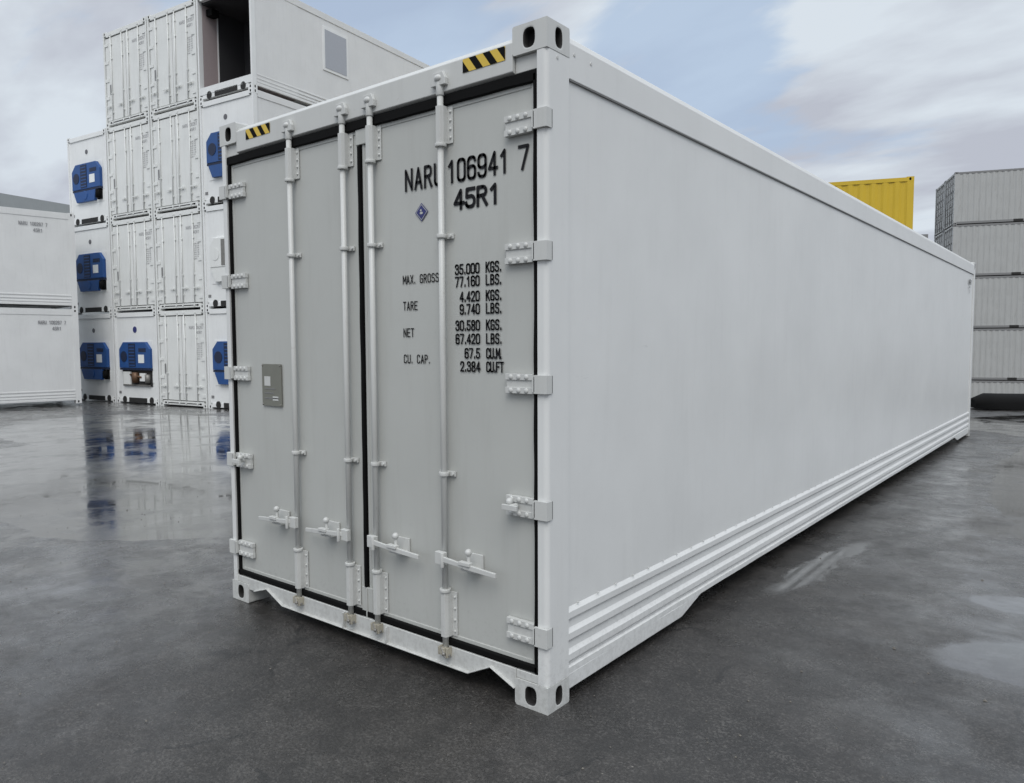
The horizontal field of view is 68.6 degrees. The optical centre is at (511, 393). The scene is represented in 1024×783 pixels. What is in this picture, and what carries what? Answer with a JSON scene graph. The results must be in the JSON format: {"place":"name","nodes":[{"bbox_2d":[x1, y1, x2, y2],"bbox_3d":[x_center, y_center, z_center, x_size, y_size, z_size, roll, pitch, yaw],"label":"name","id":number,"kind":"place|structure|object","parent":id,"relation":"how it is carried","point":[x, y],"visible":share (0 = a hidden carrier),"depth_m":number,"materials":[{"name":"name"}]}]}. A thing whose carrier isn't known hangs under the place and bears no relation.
{"place":"outdoors","nodes":[
{"label":"outdoors","id":0,"kind":"place"},
{"bbox_2d":[0,399,1023,782],"bbox_3d":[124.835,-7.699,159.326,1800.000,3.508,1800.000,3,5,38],"label":"ground","id":1,"kind":"structure","parent":0,"point":[232,689],"depth_m":3.77,"materials":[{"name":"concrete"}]},
{"bbox_2d":[0,308,81,403],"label":"reefer container","id":2,"kind":"object","parent":1,"relation":"on","point":[39,355],"visible":1,"depth_m":22.42,"materials":[{"name":"white metal"}]},
{"bbox_2d":[0,206,77,308],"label":"reefer container","id":3,"kind":"object","parent":2,"relation":"on","point":[37,259],"visible":0.95,"depth_m":22.30,"materials":[{"name":"white metal"}]},
{"bbox_2d":[78,312,116,401],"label":"reefer container","id":4,"kind":"object","parent":1,"relation":"on","point":[97,355],"visible":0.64,"depth_m":24.65,"materials":[{"name":"white metal"}]},
{"bbox_2d":[75,221,151,313],"bbox_3d":[-10.606,-4.423,29.697,2.280,2.896,12.329,2,4,32],"label":"reefer container","id":5,"kind":"object","parent":4,"relation":"on","point":[94,268],"visible":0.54,"depth_m":24.47,"materials":[{"name":"white metal"}]},
{"bbox_2d":[67,128,122,226],"bbox_3d":[-10.619,-7.313,29.506,2.280,2.896,12.329,2,4,32],"label":"reefer container","id":6,"kind":"object","parent":5,"relation":"on","point":[88,179],"visible":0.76,"depth_m":24.33,"materials":[{"name":"white metal"}]},
{"bbox_2d":[113,310,159,404],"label":"reefer container","id":7,"kind":"object","parent":1,"relation":"on","point":[136,356],"visible":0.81,"depth_m":23.48,"materials":[{"name":"white metal"}]},
{"bbox_2d":[110,214,199,311],"bbox_3d":[-8.599,-4.354,28.514,2.280,2.896,12.214,2,4,32],"label":"reefer container","id":8,"kind":"object","parent":7,"relation":"on","point":[133,263],"visible":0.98,"depth_m":23.37,"materials":[{"name":"white metal"}]},
{"bbox_2d":[112,221,134,308],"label":"door","id":9,"kind":"structure","parent":8,"relation":"in","point":[123,267],"depth_m":23.66,"materials":[{"name":"white paint"}]},
{"bbox_2d":[106,116,165,220],"bbox_3d":[-8.612,-7.244,28.324,2.280,2.896,12.214,2,4,32],"label":"reefer container","id":10,"kind":"object","parent":8,"relation":"on","point":[129,157],"visible":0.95,"depth_m":23.17,"materials":[{"name":"white metal"}]},
{"bbox_2d":[108,126,131,216],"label":"door","id":11,"kind":"structure","parent":10,"relation":"in","point":[119,157],"depth_m":23.47,"materials":[{"name":"white paint"}]},
{"bbox_2d":[102,16,149,127],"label":"reefer container","id":12,"kind":"object","parent":10,"relation":"on","point":[126,71],"visible":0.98,"depth_m":22.98,"materials":[{"name":"white metal"}]},
{"bbox_2d":[104,29,127,122],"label":"door","id":13,"kind":"structure","parent":12,"relation":"in","point":[115,63],"depth_m":23.28,"materials":[{"name":"white paint"}]},
{"bbox_2d":[125,22,147,117],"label":"door","id":14,"kind":"structure","parent":12,"relation":"in","point":[134,38],"depth_m":22.72,"materials":[{"name":"white paint"}]},
{"bbox_2d":[129,121,150,213],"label":"door","id":15,"kind":"structure","parent":10,"relation":"in","point":[139,135],"depth_m":22.91,"materials":[{"name":"white paint"}]},
{"bbox_2d":[132,218,154,307],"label":"door","id":16,"kind":"structure","parent":8,"relation":"in","point":[141,232],"depth_m":23.10,"materials":[{"name":"white paint"}]},
{"bbox_2d":[157,308,207,407],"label":"reefer container","id":17,"kind":"object","parent":1,"relation":"on","point":[182,351],"visible":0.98,"depth_m":22.32,"materials":[{"name":"white metal"}]},
{"bbox_2d":[159,312,183,403],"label":"door","id":18,"kind":"structure","parent":17,"relation":"in","point":[171,358],"depth_m":22.61,"materials":[{"name":"white paint"}]},
{"bbox_2d":[153,206,225,309],"bbox_3d":[-6.622,-4.282,27.283,2.280,2.896,12.214,2,4,32],"label":"reefer container","id":19,"kind":"object","parent":17,"relation":"on","point":[179,258],"visible":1,"depth_m":22.13,"materials":[{"name":"white metal"}]},
{"bbox_2d":[155,214,180,306],"bbox_3d":[-10.316,-3.949,22.453,1.121,2.720,0.090,2,4,32],"label":"door","id":20,"kind":"structure","parent":19,"relation":"in","point":[167,245],"depth_m":22.43,"materials":[{"name":"white paint"}]},
{"bbox_2d":[150,103,212,213],"bbox_3d":[-6.635,-7.171,27.093,2.280,2.896,12.214,2,4,32],"label":"reefer container","id":21,"kind":"object","parent":19,"relation":"on","point":[176,160],"visible":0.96,"depth_m":21.95,"materials":[{"name":"white metal"}]},
{"bbox_2d":[152,113,177,209],"bbox_3d":[-10.329,-6.839,22.262,1.121,2.720,0.090,2,4,32],"label":"door","id":22,"kind":"structure","parent":21,"relation":"in","point":[164,147],"depth_m":22.24,"materials":[{"name":"white paint"}]},
{"bbox_2d":[146,0,198,115],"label":"reefer container","id":23,"kind":"object","parent":21,"relation":"on","point":[172,57],"visible":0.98,"depth_m":21.75,"materials":[{"name":"white metal"}]},
{"bbox_2d":[149,11,173,110],"bbox_3d":[-10.342,-9.729,22.072,1.121,2.720,0.090,2,4,32],"label":"door","id":24,"kind":"structure","parent":23,"relation":"in","point":[161,50],"depth_m":22.05,"materials":[{"name":"white paint"}]},
{"bbox_2d":[171,3,195,104],"bbox_3d":[-9.370,-9.693,21.467,1.121,2.720,0.090,2,4,32],"label":"door","id":25,"kind":"structure","parent":23,"relation":"in","point":[183,39],"depth_m":21.49,"materials":[{"name":"white paint"}]},
{"bbox_2d":[175,108,199,206],"bbox_3d":[-9.357,-6.804,21.657,1.121,2.720,0.090,2,4,32],"label":"door","id":26,"kind":"structure","parent":21,"relation":"in","point":[186,135],"depth_m":21.68,"materials":[{"name":"white paint"}]},
{"bbox_2d":[178,211,202,305],"bbox_3d":[-9.345,-3.914,21.848,1.121,2.720,0.090,2,4,32],"label":"door","id":27,"kind":"structure","parent":19,"relation":"in","point":[188,226],"depth_m":21.87,"materials":[{"name":"white paint"}]},
{"bbox_2d":[181,312,205,404],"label":"door","id":28,"kind":"structure","parent":17,"relation":"in","point":[192,326],"depth_m":22.06,"materials":[{"name":"white paint"}]},
{"bbox_2d":[205,308,228,408],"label":"reefer container","id":29,"kind":"object","parent":1,"relation":"on","point":[217,356],"visible":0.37,"depth_m":21.44,"materials":[{"name":"white metal"}]},
{"bbox_2d":[202,204,225,307],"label":"reefer container","id":30,"kind":"object","parent":29,"relation":"on","point":[214,248],"visible":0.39,"depth_m":21.25,"materials":[{"name":"white metal"}]},
{"bbox_2d":[199,87,305,205],"bbox_3d":[-4.688,-7.096,25.813,2.280,2.896,12.329,2,4,32],"label":"reefer container","id":31,"kind":"object","parent":30,"relation":"on","point":[250,106],"visible":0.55,"depth_m":20.85,"materials":[{"name":"white metal"}]},
{"bbox_2d":[196,0,429,106],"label":"reefer container","id":32,"kind":"object","parent":31,"relation":"on","point":[299,52],"visible":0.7,"depth_m":21.61,"materials":[{"name":"white metal"}]},
{"bbox_2d":[219,16,975,715],"bbox_3d":[2.973,-0.443,8.594,2.447,2.896,12.256,3,5,38],"label":"reefer container","id":33,"kind":"object","parent":1,"relation":"on","point":[561,362],"visible":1,"depth_m":3.85,"materials":[{"name":"white metal"}]},
{"bbox_2d":[219,102,364,624],"bbox_3d":[-1.277,-0.146,4.233,1.250,2.691,0.122,3,5,38],"label":"door","id":34,"kind":"structure","parent":33,"relation":"in","point":[295,278],"depth_m":4.18,"materials":[{"name":"grey paint"}]},
{"bbox_2d":[355,71,552,663],"bbox_3d":[-0.328,-0.100,3.478,1.216,2.691,0.122,3,5,38],"label":"door","id":35,"kind":"structure","parent":33,"relation":"in","point":[451,250],"depth_m":3.46,"materials":[{"name":"grey paint"}]},
{"bbox_2d":[971,379,1023,397],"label":"dry container","id":36,"kind":"object","parent":1,"relation":"on","point":[978,387],"visible":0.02,"depth_m":41.87,"materials":[{"name":"grey metal"}]},
{"bbox_2d":[971,328,1023,379],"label":"dry container","id":37,"kind":"object","parent":36,"relation":"on","point":[997,354],"visible":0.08,"depth_m":41.71,"materials":[{"name":"grey metal"}]},
{"bbox_2d":[973,275,1023,327],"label":"dry container","id":38,"kind":"object","parent":37,"relation":"on","point":[998,301],"visible":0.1,"depth_m":41.54,"materials":[{"name":"grey metal"}]},
{"bbox_2d":[943,222,1023,276],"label":"dry container","id":39,"kind":"object","parent":38,"relation":"on","point":[992,249],"visible":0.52,"depth_m":41.51,"materials":[{"name":"grey metal"}]},
{"bbox_2d":[944,231,948,248],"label":"door","id":40,"kind":"structure","parent":39,"relation":"in","point":[946,238],"depth_m":43.47,"materials":[{"name":"grey paint"}]},
{"bbox_2d":[948,227,951,251],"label":"door","id":41,"kind":"structure","parent":39,"relation":"in","point":[950,231],"depth_m":42.69,"materials":[{"name":"grey paint"}]},
{"bbox_2d":[943,168,1023,230],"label":"dry container","id":42,"kind":"object","parent":39,"relation":"on","point":[984,197],"visible":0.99,"depth_m":41.45,"materials":[{"name":"grey metal"}]},
{"bbox_2d":[945,179,949,226],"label":"door","id":43,"kind":"structure","parent":42,"relation":"in","point":[947,207],"depth_m":43.40,"materials":[{"name":"grey paint"}]},
{"bbox_2d":[949,177,953,225],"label":"door","id":44,"kind":"structure","parent":42,"relation":"in","point":[952,180],"depth_m":42.58,"materials":[{"name":"grey paint"}]},
{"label":"dry container","id":45,"kind":"object","parent":1,"relation":"on","visible":0},
{"bbox_2d":[828,176,913,229],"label":"dry container","id":46,"kind":"object","parent":45,"relation":"on","point":[892,198],"visible":0.12,"depth_m":19.74,"materials":[{"name":"yellow metal"}]},
{"bbox_2d":[0,0,1023,240],"label":"sky","id":47,"kind":"structure","parent":0,"point":[929,91],"materials":[{"name":"white"}]},
{"bbox_2d":[970,393,1023,409],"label":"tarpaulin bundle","id":48,"kind":"object","parent":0,"point":[1000,401],"visible":0.94,"depth_m":17.73,"materials":[{"name":"black fabric"}]},
{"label":"dry container","id":49,"kind":"object","parent":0,"visible":0},
{"bbox_2d":[973,328,1004,328],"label":"dry container","id":50,"kind":"object","parent":49,"relation":"on","point":[988,328],"depth_m":46.01,"materials":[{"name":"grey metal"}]},
{"bbox_2d":[934,232,942,245],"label":"dry container","id":51,"kind":"object","parent":50,"relation":"on","point":[938,239],"visible":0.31,"depth_m":45.29,"materials":[{"name":"grey metal"}]},
{"bbox_2d":[934,182,944,236],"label":"dry container","id":52,"kind":"object","parent":51,"relation":"on","point":[939,209],"visible":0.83,"depth_m":45.52,"materials":[{"name":"grey metal"}]},
{"bbox_2d":[935,188,940,233],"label":"door","id":53,"kind":"structure","parent":52,"relation":"in","point":[938,191],"depth_m":45.78,"materials":[{"name":"grey paint"}]},
{"bbox_2d":[939,186,943,231],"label":"door","id":54,"kind":"structure","parent":52,"relation":"in","point":[942,188],"depth_m":44.99,"materials":[{"name":"grey paint"}]},
{"bbox_2d":[939,234,941,245],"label":"door","id":55,"kind":"structure","parent":51,"relation":"in","point":[940,237],"depth_m":45.22,"materials":[{"name":"grey paint"}]}
]}

